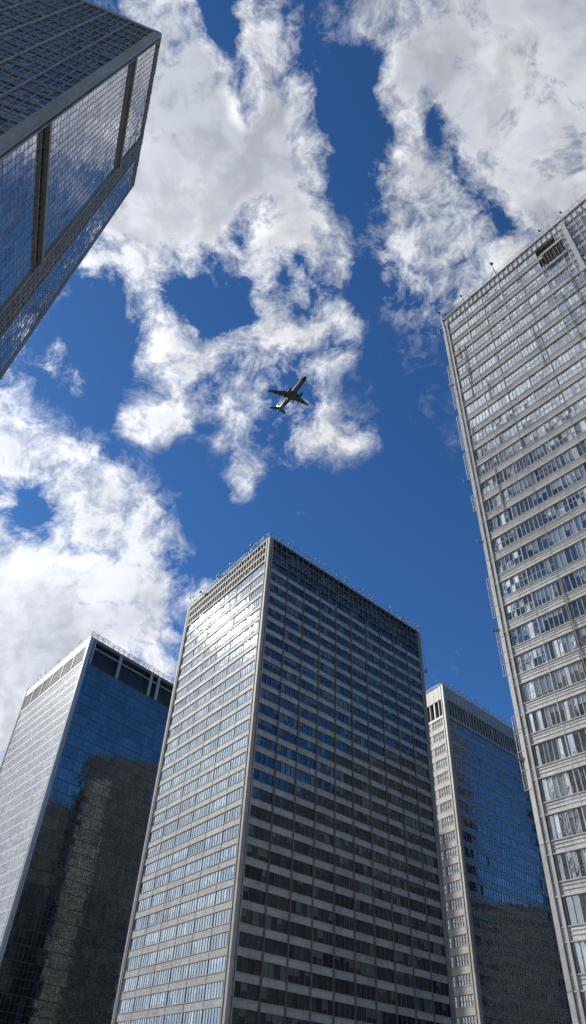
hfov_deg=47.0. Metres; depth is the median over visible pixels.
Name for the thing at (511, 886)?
window
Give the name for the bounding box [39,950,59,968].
window
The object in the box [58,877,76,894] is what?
window
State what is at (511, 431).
window
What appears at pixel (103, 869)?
window
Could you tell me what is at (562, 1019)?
window
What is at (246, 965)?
window
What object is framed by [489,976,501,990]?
window
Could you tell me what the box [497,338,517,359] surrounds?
window
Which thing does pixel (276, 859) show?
window
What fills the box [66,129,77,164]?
window
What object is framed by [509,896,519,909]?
window
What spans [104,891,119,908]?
window
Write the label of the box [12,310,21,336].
window
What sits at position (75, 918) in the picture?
window
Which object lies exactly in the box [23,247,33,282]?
window
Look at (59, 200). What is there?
window
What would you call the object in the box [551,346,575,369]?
window
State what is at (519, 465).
window
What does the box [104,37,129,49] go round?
window
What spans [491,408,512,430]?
window
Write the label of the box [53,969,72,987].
window
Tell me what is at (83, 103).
window
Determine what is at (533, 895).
window
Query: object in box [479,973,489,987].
window
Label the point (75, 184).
window
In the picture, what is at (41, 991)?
window
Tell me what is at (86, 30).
window
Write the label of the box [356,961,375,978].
window
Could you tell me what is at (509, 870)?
window
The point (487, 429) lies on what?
window
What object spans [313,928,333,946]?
window
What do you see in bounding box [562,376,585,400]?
window
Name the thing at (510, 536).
window
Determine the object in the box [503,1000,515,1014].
window
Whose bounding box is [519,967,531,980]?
window
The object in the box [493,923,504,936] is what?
window
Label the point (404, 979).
window
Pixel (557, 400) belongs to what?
window
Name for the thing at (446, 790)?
window
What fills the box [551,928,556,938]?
window
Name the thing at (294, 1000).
window
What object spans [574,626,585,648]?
window
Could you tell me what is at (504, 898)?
window
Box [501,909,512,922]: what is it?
window
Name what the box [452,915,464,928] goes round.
window
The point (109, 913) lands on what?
window
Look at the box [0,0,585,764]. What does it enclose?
sky
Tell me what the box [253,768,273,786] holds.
window
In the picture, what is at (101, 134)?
window
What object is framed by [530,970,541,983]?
window
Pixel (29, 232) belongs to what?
window
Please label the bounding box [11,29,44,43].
window
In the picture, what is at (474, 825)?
window
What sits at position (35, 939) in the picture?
window
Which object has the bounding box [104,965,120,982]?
window
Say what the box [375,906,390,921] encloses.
window
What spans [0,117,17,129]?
window
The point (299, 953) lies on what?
window
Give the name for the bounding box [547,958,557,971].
window
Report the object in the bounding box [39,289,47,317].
window
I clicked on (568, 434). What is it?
window
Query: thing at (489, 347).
window
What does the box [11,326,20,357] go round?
window
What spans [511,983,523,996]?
window
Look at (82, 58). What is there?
window
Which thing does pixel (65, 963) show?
window
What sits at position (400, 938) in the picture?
window
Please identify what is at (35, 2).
window
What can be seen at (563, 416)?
window
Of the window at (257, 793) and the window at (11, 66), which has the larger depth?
the window at (257, 793)
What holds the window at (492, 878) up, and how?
in the office tower at (506, 964)
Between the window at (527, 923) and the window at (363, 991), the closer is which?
the window at (363, 991)
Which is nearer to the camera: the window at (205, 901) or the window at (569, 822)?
the window at (569, 822)
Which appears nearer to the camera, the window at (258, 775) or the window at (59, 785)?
the window at (258, 775)
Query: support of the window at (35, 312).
in the mirror tower at (76, 80)
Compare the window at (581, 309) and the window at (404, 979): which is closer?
the window at (581, 309)
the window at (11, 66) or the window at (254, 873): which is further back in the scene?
the window at (254, 873)
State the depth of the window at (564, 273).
106.45 m
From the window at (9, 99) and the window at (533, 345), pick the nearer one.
the window at (9, 99)
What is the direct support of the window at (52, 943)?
in the glass tower at (79, 765)
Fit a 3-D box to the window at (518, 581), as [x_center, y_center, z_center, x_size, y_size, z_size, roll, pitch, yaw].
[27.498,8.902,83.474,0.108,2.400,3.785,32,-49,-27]
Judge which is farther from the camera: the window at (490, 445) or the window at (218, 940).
the window at (218, 940)
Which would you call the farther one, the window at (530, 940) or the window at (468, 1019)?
the window at (530, 940)
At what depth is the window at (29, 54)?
94.89 m
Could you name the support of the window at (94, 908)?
in the glass tower at (79, 765)
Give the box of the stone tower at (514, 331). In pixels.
[437,195,585,1023]
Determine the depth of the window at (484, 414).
105.24 m
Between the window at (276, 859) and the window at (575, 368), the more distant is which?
the window at (276, 859)
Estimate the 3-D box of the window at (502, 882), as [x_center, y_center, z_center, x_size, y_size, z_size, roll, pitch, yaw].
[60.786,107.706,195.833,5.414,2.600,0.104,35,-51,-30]
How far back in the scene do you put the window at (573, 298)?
101.61 m
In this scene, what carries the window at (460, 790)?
in the office tower at (506, 964)
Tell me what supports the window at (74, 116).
in the mirror tower at (76, 80)
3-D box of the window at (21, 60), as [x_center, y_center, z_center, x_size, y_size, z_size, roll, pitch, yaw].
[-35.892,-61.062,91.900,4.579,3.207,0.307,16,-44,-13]
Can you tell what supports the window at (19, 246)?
in the mirror tower at (76, 80)
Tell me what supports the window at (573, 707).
in the stone tower at (514, 331)
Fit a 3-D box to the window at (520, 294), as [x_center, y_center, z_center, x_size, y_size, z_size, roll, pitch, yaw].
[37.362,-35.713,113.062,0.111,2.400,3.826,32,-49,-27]
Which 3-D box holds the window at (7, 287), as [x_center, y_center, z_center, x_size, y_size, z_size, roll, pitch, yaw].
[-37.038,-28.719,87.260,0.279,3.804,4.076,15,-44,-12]
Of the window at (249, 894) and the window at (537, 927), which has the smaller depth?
the window at (249, 894)
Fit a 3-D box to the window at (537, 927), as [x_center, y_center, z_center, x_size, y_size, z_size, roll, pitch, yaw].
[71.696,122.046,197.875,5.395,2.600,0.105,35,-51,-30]
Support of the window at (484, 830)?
in the office tower at (506, 964)
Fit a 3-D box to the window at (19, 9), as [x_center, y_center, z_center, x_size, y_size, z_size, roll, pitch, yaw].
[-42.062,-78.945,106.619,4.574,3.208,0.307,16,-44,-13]
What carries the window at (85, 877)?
in the glass tower at (79, 765)
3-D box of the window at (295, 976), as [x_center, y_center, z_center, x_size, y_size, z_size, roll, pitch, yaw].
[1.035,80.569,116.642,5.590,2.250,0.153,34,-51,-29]
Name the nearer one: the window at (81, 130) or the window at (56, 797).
the window at (81, 130)
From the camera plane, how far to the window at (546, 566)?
81.36 m
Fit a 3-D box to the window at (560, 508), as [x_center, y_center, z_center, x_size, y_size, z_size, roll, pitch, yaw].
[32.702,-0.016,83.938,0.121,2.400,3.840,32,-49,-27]
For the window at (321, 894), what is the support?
in the office tower at (290, 871)
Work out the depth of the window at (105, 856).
285.30 m
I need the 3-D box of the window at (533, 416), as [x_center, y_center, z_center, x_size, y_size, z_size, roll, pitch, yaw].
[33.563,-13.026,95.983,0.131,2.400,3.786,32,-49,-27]
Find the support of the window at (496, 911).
in the office tower at (506, 964)
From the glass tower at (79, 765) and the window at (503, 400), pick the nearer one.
the window at (503, 400)
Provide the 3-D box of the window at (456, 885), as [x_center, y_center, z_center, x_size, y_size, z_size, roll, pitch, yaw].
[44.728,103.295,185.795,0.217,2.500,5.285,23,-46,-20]
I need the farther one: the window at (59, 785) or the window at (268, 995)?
the window at (59, 785)
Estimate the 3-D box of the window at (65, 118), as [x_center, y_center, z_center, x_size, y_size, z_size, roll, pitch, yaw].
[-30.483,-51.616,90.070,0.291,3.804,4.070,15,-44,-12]
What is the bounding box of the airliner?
[267,376,307,413]
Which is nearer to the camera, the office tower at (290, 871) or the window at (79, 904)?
the office tower at (290, 871)
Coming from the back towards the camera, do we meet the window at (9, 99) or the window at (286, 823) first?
the window at (286, 823)
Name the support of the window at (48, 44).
in the mirror tower at (76, 80)
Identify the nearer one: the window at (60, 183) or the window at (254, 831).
the window at (60, 183)
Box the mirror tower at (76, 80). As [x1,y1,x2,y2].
[0,0,161,379]
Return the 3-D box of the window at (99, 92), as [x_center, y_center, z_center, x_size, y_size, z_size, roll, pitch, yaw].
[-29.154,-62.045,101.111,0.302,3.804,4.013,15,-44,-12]
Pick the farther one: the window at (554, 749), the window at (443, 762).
the window at (443, 762)
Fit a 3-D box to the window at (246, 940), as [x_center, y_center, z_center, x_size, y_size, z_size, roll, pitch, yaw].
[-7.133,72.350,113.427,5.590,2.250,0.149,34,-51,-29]
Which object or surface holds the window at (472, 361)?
in the stone tower at (514, 331)
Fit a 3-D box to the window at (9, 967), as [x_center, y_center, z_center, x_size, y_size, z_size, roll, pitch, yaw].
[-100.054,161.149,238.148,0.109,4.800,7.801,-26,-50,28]
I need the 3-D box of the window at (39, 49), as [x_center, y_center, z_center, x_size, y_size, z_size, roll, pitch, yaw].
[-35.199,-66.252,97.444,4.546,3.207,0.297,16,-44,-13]
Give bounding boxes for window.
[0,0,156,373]
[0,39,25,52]
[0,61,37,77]
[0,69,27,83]
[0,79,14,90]
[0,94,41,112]
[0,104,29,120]
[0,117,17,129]
[0,663,168,1023]
[0,958,20,977]
[0,975,16,993]
[0,993,11,1011]
[1,33,34,47]
[1,271,12,309]
[1,324,11,351]
[1,341,10,371]
[2,10,32,22]
[2,184,14,224]
[2,215,14,254]
[2,243,13,283]
[3,150,15,191]
[3,942,24,960]
[5,1012,25,1023]
[8,926,29,944]
[8,995,30,1014]
[10,56,47,71]
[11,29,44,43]
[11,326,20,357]
[12,6,41,18]
[12,87,51,104]
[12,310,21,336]
[12,910,33,929]
[12,978,34,997]
[13,232,24,269]
[13,258,23,294]
[14,203,25,242]
[15,173,27,213]
[16,140,28,181]
[17,896,37,914]
[17,962,38,980]
[21,3,50,15]
[21,312,30,343]
[21,881,41,899]
[22,25,52,38]
[22,51,57,65]
[22,297,31,322]
[22,946,42,964]
[23,81,61,97]
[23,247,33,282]
[24,222,34,256]
[25,194,35,229]
[25,867,44,885]
[26,163,37,202]
[26,930,46,948]
[27,998,47,1017]
[28,132,39,170]
[29,853,48,871]
[30,301,39,330]
[30,915,50,933]
[31,0,58,11]
[31,22,61,34]
[31,285,40,310]
[31,982,51,1000]
[32,46,66,60]
[33,840,52,857]
[34,900,53,918]
[35,75,70,90]
[35,966,55,984]
[37,827,56,844]
[38,886,57,904]
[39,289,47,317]
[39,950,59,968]
[40,18,69,30]
[40,274,49,298]
[41,814,59,831]
[42,872,60,889]
[43,41,74,55]
[43,935,62,952]
[44,225,52,256]
[44,1002,64,1020]
[45,69,79,84]
[45,801,62,818]
[46,201,54,231]
[46,858,64,876]
[47,174,56,206]
[47,920,66,937]
[48,789,66,806]
[48,985,68,1003]
[49,15,77,26]
[49,146,58,179]
[49,263,57,285]
[50,845,67,862]
[51,37,82,50]
[51,115,61,151]
[51,905,69,923]
[52,215,61,246]
[52,777,69,794]
[53,190,63,224]
[53,832,71,849]
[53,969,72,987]
[55,64,88,78]
[55,166,65,198]
[55,765,72,782]
[55,891,73,908]
[56,954,75,972]
[57,137,68,171]
[57,820,74,836]
[58,12,84,23]
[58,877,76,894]
[59,109,70,143]
[59,754,75,770]
[60,33,89,46]
[60,206,69,236]
[60,807,77,824]
[60,939,78,956]
[62,183,71,213]
[62,864,79,881]
[62,1005,81,1023]
[64,59,96,73]
[64,157,74,189]
[64,795,80,811]
[64,924,81,941]
[65,850,82,867]
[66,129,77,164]
[66,989,84,1006]
[67,784,83,799]
[67,910,85,927]
[68,29,97,41]
[68,196,77,227]
[69,102,79,136]
[69,838,85,854]
[69,973,88,990]
[70,173,79,203]
[70,772,86,788]
[71,896,88,913]
[72,825,89,842]
[73,54,103,67]
[73,149,82,179]
[73,958,91,975]
[74,882,91,899]
[75,122,85,154]
[75,813,91,829]
[76,26,103,37]
[76,189,84,217]
[76,943,94,960]
[77,869,94,885]
[78,95,88,127]
[78,165,87,195]
[78,801,94,817]
[79,1008,97,1023]
[80,49,110,62]
[80,140,90,172]
[80,856,97,872]
[80,928,97,945]
[82,992,100,1009]
[83,116,92,146]
[83,181,91,208]
[83,914,100,931]
[84,843,100,859]
[85,23,110,34]
[85,159,94,187]
[85,977,103,994]
[86,89,96,120]
[86,900,102,917]
[87,831,102,847]
[88,134,97,164]
[89,45,117,57]
[89,887,105,903]
[89,962,106,978]
[90,818,105,835]
[91,109,100,139]
[92,874,108,890]
[92,947,109,964]
[94,84,103,113]
[95,127,104,156]
[95,861,111,877]
[95,932,111,949]
[95,1011,112,1023]
[97,41,123,53]
[98,103,107,132]
[98,848,113,864]
[98,918,114,935]
[98,995,115,1012]
[101,78,110,108]
[101,836,116,852]
[101,905,117,921]
[101,980,117,997]
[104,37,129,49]
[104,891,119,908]
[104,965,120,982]
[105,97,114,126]
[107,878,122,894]
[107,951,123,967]
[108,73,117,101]
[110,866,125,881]
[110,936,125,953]
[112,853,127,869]
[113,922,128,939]
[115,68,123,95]
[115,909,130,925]
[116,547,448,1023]
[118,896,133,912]
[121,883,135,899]
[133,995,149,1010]
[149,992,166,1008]
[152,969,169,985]
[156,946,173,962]
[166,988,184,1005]
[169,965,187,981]
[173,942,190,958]
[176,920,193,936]
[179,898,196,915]
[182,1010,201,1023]
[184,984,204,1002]
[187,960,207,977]
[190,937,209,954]
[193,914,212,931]
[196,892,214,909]
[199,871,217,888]
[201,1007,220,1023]
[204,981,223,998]
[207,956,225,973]
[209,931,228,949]
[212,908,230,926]
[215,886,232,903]
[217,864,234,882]
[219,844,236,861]
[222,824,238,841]
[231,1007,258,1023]
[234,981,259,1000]
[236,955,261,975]
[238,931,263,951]
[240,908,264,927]
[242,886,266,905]
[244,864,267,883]
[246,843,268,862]
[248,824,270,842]
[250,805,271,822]
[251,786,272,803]
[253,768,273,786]
[255,751,274,769]
[256,734,274,751]
[260,1012,284,1023]
[261,986,285,1005]
[263,962,286,980]
[264,938,287,956]
[266,915,288,933]
[267,893,289,911]
[269,872,290,890]
[270,852,291,869]
[271,832,292,849]
[273,813,293,830]
[274,795,292,812]
[275,777,294,794]
[276,760,295,777]
[287,992,309,1010]
[288,967,310,986]
[289,944,309,962]
[290,921,311,939]
[291,900,310,917]
[292,879,312,897]
[293,859,311,876]
[294,821,312,838]
[294,840,313,857]
[295,803,314,820]
[296,786,313,802]
[311,997,331,1015]
[312,950,333,967]
[312,973,331,991]
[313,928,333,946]
[314,867,332,883]
[314,886,332,903]
[314,907,333,924]
[315,829,332,845]
[315,847,332,864]
[335,854,353,871]
[335,873,352,890]
[335,893,352,909]
[335,913,352,929]
[335,934,354,951]
[335,956,353,973]
[335,978,353,995]
[335,1002,355,1019]
[355,880,371,896]
[355,899,373,916]
[356,919,372,935]
[356,940,374,956]
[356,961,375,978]
[357,983,374,1000]
[357,1006,376,1023]
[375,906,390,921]
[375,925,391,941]
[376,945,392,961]
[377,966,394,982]
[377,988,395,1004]
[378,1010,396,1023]
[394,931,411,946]
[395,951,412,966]
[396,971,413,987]
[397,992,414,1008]
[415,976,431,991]
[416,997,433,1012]
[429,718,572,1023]
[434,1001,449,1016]
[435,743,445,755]
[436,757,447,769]
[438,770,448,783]
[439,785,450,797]
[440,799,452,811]
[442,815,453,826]
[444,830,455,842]
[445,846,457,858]
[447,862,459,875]
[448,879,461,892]
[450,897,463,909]
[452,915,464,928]
[453,934,467,947]
[455,953,469,966]
[457,785,466,797]
[457,973,471,986]
[458,355,475,374]
[458,799,467,811]
[459,994,473,1007]
[460,815,469,827]
[461,368,478,387]
[461,1015,475,1023]
[462,830,471,842]
[463,380,481,400]
[464,846,473,858]
[466,394,485,414]
[466,863,475,875]
[468,804,478,817]
[468,880,478,893]
[469,408,488,428]
[469,819,480,832]
[470,897,480,910]
[471,834,482,847]
[472,423,491,443]
[472,915,482,929]
[473,850,484,863]
[474,934,484,947]
[475,438,495,459]
[475,866,486,880]
[476,341,494,360]
[476,953,487,967]
[477,883,489,897]
[478,354,497,373]
[478,454,500,476]
[479,901,491,914]
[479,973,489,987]
[480,824,490,836]
[481,471,504,493]
[481,994,492,1008]
[482,366,501,386]
[482,839,492,852]
[482,919,493,932]
[483,1015,494,1023]
[484,855,494,868]
[484,937,496,951]
[485,380,504,400]
[485,489,508,512]
[486,871,497,884]
[486,956,498,970]
[488,394,508,414]
[488,888,499,901]
[489,508,512,531]
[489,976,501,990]
[491,315,509,334]
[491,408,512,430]
[491,905,501,918]
[492,844,502,856]
[492,997,504,1011]
[493,527,517,551]
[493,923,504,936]
[494,326,513,346]
[494,859,504,872]
[495,424,517,445]
[495,941,507,955]
[496,875,507,888]
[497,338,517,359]
[497,548,522,573]
[498,892,509,905]
[498,960,510,974]
[499,439,521,462]
[500,351,521,372]
[501,570,527,595]
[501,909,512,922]
[501,980,513,994]
[503,457,526,480]
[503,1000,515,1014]
[504,364,525,386]
[504,864,514,876]
[504,927,515,940]
[505,289,524,308]
[506,594,533,619]
[506,945,518,958]
[507,475,531,498]
[507,880,517,892]
[508,379,530,400]
[509,300,528,319]
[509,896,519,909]
[509,963,520,977]
[511,493,537,517]
[511,618,539,645]
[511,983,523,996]
[512,393,534,415]
[512,913,522,926]
[513,312,533,331]
[514,930,525,943]
[515,1003,526,1017]
[516,408,539,431]
[516,513,542,538]
[516,645,546,672]
[517,323,537,344]
[517,884,526,896]
[517,948,528,962]
[519,900,529,913]
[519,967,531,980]
[520,263,539,282]
[520,336,542,357]
[521,424,545,448]
[521,534,548,559]
[521,673,552,701]
[522,917,532,929]
[523,986,534,999]
[524,273,544,293]
[525,349,547,371]
[525,934,535,947]
[525,1005,537,1019]
[526,441,550,465]
[526,556,554,583]
[527,703,560,732]
[527,952,538,965]
[528,284,548,304]
[529,363,552,385]
[529,904,539,916]
[530,459,556,484]
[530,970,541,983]
[531,920,542,933]
[532,295,553,316]
[532,580,561,607]
[533,989,544,1002]
[534,378,557,400]
[534,735,568,765]
[534,938,545,950]
[535,478,562,503]
[536,307,558,328]
[536,1008,548,1022]
[537,955,548,968]
[538,392,563,416]
[538,605,568,633]
[538,908,548,920]
[540,973,551,986]
[541,320,564,341]
[541,498,569,524]
[541,770,576,801]
[541,924,551,936]
[543,257,564,277]
[544,408,569,432]
[544,632,576,660]
[544,941,554,953]
[544,992,554,1005]
[546,333,569,355]
[547,519,576,546]
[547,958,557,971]
[547,1011,558,1023]
[548,267,570,288]
[548,807,585,839]
[549,425,575,450]
[550,976,561,989]
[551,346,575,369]
[551,661,584,690]
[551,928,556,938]
[553,219,577,240]
[553,279,575,300]
[553,542,583,568]
[554,444,582,468]
[554,945,559,955]
[554,995,564,1008]
[556,361,581,384]
[556,848,585,880]
[557,962,562,973]
[557,1014,567,1023]
[558,290,581,312]
[558,692,585,721]
[559,566,585,593]
[560,979,566,991]
[561,228,582,250]
[561,462,585,488]
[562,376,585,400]
[563,238,585,264]
[563,303,585,325]
[563,998,569,1009]
[565,893,585,924]
[566,595,585,619]
[566,728,585,755]
[567,252,585,275]
[567,487,585,509]
[568,319,585,339]
[568,396,585,417]
[573,766,585,791]
[573,941,585,972]
[574,512,585,531]
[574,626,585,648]
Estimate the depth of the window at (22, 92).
84.73 m
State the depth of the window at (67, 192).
100.91 m
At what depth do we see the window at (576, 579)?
76.84 m
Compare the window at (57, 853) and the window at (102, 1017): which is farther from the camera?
the window at (57, 853)
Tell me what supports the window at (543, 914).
in the office tower at (506, 964)
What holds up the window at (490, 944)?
in the office tower at (506, 964)
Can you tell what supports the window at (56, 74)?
in the mirror tower at (76, 80)
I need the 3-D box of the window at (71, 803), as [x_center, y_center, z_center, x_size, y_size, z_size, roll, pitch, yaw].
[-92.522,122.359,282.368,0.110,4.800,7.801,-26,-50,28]
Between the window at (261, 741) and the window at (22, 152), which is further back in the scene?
the window at (261, 741)
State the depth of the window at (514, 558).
85.95 m
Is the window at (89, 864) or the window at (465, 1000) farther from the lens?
the window at (89, 864)
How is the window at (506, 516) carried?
in the stone tower at (514, 331)
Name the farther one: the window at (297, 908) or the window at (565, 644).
the window at (297, 908)
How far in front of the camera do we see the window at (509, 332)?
110.56 m
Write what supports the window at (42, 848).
in the glass tower at (79, 765)
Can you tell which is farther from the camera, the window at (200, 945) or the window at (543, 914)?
the window at (543, 914)
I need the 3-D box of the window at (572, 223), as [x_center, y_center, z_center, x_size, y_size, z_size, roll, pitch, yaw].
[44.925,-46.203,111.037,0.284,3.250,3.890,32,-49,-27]
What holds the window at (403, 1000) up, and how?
in the office tower at (290, 871)
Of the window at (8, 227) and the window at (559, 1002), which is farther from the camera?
the window at (559, 1002)
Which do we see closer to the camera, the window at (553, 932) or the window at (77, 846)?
the window at (553, 932)
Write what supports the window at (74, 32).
in the mirror tower at (76, 80)
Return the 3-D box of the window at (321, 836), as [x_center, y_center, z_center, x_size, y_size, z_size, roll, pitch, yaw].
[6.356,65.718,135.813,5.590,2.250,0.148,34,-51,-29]
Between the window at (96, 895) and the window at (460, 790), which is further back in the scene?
the window at (96, 895)
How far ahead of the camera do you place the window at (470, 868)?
188.20 m
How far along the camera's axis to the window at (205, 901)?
122.76 m
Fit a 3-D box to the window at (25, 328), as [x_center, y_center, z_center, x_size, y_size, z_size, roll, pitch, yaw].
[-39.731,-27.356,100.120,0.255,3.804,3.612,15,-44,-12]
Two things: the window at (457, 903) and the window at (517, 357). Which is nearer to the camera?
the window at (517, 357)
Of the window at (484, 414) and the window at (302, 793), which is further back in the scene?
the window at (302, 793)
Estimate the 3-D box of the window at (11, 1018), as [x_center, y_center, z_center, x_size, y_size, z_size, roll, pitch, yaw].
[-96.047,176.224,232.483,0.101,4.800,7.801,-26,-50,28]
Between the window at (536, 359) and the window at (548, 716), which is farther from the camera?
the window at (536, 359)
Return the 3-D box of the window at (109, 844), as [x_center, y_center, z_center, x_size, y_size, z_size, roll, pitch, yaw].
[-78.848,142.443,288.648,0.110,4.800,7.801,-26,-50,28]
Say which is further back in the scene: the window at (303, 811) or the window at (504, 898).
the window at (504, 898)
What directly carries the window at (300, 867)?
in the office tower at (290, 871)
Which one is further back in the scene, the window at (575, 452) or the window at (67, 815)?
the window at (67, 815)
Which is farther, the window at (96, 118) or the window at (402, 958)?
the window at (402, 958)
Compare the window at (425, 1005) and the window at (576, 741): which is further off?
the window at (425, 1005)
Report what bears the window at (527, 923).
in the office tower at (506, 964)
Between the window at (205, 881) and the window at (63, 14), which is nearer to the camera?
the window at (63, 14)
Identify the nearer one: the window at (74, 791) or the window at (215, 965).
the window at (215, 965)
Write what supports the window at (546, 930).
in the office tower at (506, 964)
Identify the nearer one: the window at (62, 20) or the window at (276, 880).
the window at (62, 20)
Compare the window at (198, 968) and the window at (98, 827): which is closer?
the window at (198, 968)
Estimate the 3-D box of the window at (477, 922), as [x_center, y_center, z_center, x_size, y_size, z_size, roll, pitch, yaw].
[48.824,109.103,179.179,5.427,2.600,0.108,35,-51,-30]
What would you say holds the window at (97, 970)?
in the glass tower at (79, 765)
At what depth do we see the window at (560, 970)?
196.75 m
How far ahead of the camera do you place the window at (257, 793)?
129.89 m
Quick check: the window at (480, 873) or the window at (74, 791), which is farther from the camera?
the window at (74, 791)
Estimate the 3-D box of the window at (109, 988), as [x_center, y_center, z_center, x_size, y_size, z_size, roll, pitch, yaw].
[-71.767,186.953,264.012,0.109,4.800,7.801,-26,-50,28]
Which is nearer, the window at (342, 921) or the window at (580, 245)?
the window at (580, 245)
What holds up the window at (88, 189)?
in the mirror tower at (76, 80)
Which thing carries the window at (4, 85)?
in the mirror tower at (76, 80)
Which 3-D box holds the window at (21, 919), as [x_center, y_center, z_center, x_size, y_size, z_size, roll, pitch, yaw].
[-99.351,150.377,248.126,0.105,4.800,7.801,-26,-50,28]
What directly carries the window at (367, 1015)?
in the office tower at (290, 871)
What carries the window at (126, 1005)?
in the office tower at (290, 871)
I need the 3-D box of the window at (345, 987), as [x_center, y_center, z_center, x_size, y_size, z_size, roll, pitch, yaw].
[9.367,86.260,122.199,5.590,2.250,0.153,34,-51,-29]
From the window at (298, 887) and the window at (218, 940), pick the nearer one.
the window at (218, 940)
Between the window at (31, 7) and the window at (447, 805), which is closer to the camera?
the window at (31, 7)
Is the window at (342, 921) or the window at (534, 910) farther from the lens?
the window at (534, 910)
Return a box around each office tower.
[111,532,456,1023]
[426,680,572,1023]
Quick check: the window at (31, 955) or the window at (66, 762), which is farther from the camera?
the window at (66, 762)
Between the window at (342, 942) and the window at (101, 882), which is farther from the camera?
the window at (101, 882)
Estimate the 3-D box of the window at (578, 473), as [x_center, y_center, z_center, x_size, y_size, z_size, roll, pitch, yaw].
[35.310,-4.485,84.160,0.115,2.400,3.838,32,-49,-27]
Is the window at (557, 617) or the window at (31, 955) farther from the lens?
the window at (31, 955)
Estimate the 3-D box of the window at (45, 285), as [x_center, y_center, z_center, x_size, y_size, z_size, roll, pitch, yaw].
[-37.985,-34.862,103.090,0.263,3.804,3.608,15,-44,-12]
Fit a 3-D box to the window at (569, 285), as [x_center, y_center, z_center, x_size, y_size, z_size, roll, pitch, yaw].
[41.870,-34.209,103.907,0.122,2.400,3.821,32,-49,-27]
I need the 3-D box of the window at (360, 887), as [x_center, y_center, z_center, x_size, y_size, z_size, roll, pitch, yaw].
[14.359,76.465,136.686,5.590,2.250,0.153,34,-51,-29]
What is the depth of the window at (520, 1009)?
175.42 m
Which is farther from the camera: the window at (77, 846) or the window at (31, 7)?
the window at (77, 846)
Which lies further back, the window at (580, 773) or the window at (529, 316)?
the window at (529, 316)
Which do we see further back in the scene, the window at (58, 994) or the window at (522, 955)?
the window at (58, 994)
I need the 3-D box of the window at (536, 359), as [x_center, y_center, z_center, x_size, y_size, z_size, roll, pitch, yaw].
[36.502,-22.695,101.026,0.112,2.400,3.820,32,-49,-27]
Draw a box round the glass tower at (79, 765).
[0,631,174,1023]
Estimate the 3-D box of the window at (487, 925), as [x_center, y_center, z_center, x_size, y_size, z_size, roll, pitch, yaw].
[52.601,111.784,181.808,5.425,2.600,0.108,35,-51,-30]
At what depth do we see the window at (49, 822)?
271.43 m
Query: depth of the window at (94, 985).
259.70 m
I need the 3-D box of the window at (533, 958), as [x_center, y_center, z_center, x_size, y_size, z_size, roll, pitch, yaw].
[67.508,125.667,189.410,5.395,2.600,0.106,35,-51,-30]
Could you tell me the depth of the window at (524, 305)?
110.80 m
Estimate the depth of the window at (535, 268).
113.44 m
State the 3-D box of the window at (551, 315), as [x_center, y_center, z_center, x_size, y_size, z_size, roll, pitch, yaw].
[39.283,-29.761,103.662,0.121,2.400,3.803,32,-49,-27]
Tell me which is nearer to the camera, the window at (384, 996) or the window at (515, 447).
the window at (515, 447)
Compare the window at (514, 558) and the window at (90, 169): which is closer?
the window at (514, 558)
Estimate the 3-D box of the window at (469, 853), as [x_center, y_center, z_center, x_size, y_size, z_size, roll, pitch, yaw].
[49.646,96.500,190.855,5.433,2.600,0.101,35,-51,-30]
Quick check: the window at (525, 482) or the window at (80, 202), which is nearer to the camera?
the window at (525, 482)
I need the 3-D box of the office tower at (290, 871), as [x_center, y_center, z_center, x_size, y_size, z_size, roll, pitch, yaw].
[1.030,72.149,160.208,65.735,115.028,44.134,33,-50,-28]
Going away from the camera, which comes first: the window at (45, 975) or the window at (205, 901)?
the window at (205, 901)
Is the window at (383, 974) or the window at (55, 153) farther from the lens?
the window at (383, 974)
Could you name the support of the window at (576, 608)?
in the stone tower at (514, 331)
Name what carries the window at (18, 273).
in the mirror tower at (76, 80)
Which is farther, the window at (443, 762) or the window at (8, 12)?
the window at (443, 762)
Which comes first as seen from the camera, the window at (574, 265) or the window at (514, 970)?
the window at (574, 265)
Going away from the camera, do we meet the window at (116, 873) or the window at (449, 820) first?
the window at (449, 820)
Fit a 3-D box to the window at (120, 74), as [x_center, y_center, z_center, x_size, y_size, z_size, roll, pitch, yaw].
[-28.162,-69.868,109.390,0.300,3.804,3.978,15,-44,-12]
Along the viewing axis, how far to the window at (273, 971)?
113.90 m
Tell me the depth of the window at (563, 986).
193.80 m
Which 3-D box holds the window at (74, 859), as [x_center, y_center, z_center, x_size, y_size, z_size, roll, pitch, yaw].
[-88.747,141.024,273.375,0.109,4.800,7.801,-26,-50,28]
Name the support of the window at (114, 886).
in the glass tower at (79, 765)
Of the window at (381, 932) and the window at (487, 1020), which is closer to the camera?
the window at (381, 932)
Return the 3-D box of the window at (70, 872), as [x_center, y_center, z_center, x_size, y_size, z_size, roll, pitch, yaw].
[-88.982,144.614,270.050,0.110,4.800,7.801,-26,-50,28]
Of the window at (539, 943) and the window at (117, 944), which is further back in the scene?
the window at (117, 944)
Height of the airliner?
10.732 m
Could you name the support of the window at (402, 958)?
in the office tower at (290, 871)
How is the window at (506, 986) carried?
in the office tower at (506, 964)
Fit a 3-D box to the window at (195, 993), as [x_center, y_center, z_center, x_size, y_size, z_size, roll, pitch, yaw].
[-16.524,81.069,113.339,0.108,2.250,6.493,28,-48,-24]
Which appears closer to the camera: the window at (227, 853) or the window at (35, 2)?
the window at (35, 2)
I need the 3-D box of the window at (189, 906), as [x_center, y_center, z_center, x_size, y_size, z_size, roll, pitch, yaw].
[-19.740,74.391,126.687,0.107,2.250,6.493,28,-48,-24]
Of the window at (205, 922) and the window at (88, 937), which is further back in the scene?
the window at (88, 937)
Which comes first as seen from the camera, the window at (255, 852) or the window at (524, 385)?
the window at (524, 385)
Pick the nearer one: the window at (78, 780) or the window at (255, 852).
the window at (255, 852)

